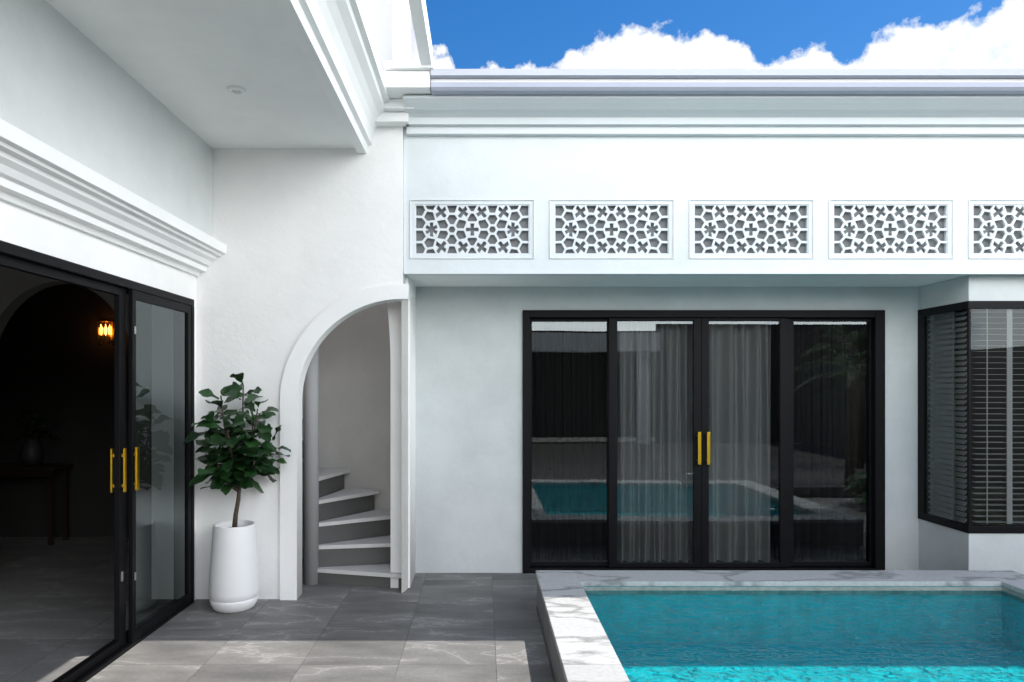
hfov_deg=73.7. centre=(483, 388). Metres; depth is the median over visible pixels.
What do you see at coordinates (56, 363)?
room far wall
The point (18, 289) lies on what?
interior wall
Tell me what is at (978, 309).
bay window
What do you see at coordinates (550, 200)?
lattice border
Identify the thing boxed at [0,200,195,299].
door head wall
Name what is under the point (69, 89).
side wall
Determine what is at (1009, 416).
blind tapes
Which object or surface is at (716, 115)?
back cornice
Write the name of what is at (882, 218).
decorative lattice
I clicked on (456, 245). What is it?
decorative lattice
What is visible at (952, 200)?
lattice border
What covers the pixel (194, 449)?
door jamb wall
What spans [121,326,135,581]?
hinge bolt
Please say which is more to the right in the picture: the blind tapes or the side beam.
the blind tapes
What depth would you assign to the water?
4.00 m
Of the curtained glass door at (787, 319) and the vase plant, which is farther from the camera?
the vase plant
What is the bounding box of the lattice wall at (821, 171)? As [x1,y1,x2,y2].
[404,127,1023,275]
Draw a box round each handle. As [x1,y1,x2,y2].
[110,448,113,492]
[121,448,125,491]
[134,447,139,489]
[697,432,700,464]
[706,432,709,464]
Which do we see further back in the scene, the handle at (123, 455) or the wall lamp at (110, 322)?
the wall lamp at (110, 322)
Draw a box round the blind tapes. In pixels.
[934,309,1011,523]
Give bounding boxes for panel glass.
[136,300,185,628]
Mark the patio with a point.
(455, 627)
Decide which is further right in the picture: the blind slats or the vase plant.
the blind slats
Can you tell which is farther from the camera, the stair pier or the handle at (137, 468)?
the stair pier
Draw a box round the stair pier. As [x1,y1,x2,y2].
[387,298,415,587]
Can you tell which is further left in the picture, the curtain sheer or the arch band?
the arch band
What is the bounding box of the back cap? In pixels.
[430,69,1023,78]
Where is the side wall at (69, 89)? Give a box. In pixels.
[0,0,212,236]
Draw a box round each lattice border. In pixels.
[410,199,534,258]
[549,199,674,258]
[689,199,813,258]
[829,199,953,258]
[968,199,1023,258]
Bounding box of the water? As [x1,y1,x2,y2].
[585,591,1023,681]
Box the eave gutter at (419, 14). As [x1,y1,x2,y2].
[408,0,432,64]
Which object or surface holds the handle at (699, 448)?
attached to the curtained glass door at (787, 319)
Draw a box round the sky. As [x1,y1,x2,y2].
[425,0,1023,68]
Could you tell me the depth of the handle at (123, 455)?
4.29 m
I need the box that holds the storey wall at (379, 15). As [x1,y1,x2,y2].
[361,0,419,70]
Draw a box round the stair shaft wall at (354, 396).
[302,300,407,592]
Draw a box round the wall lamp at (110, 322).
[97,319,113,345]
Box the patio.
[87,558,553,681]
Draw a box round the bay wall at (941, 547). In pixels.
[919,275,1023,573]
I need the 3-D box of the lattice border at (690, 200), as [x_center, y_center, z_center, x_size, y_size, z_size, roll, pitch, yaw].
[2.112,-1.256,5.375,0.984,0.469,0.010,0,0,0]
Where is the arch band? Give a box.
[280,284,408,599]
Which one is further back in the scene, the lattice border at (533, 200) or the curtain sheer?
the curtain sheer
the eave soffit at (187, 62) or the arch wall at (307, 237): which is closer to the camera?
the eave soffit at (187, 62)
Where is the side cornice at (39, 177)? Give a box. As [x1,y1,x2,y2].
[0,118,226,275]
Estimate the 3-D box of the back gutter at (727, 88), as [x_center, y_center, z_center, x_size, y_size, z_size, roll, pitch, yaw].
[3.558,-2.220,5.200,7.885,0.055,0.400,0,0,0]
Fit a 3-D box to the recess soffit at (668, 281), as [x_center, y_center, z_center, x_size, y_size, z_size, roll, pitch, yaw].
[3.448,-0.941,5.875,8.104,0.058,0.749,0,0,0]
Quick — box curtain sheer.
[617,321,770,561]
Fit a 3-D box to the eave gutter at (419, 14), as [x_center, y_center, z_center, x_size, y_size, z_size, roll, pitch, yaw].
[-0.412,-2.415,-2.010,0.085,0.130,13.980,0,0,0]
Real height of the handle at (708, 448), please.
0.290 m
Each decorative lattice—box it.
[415,205,528,253]
[555,205,668,253]
[694,205,807,253]
[834,205,946,253]
[973,205,1023,253]
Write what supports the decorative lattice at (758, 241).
attached to the lattice wall at (821, 171)
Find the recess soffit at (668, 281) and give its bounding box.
[409,276,963,286]
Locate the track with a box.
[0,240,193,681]
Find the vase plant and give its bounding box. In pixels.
[0,410,60,465]
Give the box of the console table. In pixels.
[0,463,73,544]
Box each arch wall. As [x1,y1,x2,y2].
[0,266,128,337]
[196,127,404,598]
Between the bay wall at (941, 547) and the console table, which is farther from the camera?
the console table
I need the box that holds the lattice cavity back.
[416,206,1023,252]
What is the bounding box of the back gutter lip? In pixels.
[431,79,1023,81]
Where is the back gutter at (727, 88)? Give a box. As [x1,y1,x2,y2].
[431,82,1023,94]
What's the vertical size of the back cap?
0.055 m
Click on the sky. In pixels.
(465, 34)
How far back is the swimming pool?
4.87 m
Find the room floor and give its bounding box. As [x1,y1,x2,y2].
[0,537,127,681]
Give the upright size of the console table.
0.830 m
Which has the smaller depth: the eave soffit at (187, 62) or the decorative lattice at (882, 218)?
the eave soffit at (187, 62)
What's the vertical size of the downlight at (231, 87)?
0.014 m
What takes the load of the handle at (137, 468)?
attached to the sliding glass door at (119, 641)
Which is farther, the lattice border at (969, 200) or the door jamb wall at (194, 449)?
the lattice border at (969, 200)
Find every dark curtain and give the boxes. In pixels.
[532,322,606,560]
[774,321,867,560]
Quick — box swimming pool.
[536,570,1023,681]
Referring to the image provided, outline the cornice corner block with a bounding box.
[375,61,434,126]
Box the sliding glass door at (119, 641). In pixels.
[0,254,190,681]
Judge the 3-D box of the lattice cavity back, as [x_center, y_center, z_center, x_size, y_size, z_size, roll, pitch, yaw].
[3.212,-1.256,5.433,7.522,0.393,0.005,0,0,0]
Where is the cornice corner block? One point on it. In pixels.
(402, 78)
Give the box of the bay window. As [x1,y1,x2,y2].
[918,301,1023,532]
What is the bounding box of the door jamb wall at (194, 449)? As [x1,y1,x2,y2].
[194,300,195,599]
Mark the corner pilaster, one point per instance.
(401, 31)
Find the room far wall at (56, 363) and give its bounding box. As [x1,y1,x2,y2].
[0,284,127,536]
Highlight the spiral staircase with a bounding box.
[302,347,401,587]
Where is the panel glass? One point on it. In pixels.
(160, 439)
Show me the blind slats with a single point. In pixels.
(949, 483)
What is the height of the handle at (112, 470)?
0.275 m
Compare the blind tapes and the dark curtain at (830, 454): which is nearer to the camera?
the blind tapes
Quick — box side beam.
[405,276,415,304]
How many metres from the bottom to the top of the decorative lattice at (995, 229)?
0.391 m
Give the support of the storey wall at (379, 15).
on the side roof slab
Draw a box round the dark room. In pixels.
[533,321,867,561]
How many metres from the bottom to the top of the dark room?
4.000 m
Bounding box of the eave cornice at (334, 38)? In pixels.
[276,0,388,153]
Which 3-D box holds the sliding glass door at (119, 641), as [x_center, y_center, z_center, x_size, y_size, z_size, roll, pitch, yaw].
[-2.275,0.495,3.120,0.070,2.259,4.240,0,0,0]
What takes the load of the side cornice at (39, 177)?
on the door head wall at (21, 227)
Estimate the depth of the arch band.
5.33 m
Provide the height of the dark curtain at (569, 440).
2.280 m
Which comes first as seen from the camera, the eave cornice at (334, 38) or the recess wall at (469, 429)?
the eave cornice at (334, 38)
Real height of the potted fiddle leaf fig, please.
1.769 m
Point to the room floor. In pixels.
(57, 609)
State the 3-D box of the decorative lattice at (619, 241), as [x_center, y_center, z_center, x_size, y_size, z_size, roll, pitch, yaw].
[1.012,-1.256,5.396,0.902,0.391,0.016,0,0,0]
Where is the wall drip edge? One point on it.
(713, 272)
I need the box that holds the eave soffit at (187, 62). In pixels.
[46,0,354,148]
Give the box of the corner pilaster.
[393,0,410,60]
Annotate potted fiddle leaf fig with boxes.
[183,372,290,612]
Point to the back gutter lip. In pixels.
(727, 80)
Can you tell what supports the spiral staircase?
on the patio
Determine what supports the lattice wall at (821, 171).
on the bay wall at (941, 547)
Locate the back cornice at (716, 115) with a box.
[403,95,1023,135]
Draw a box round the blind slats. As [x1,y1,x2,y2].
[928,311,1023,522]
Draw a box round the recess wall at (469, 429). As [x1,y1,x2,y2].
[416,287,955,572]
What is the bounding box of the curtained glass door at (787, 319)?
[523,310,884,572]
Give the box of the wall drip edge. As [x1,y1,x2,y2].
[404,271,1023,273]
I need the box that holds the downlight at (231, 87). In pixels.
[227,85,245,94]
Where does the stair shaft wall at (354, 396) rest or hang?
on the patio

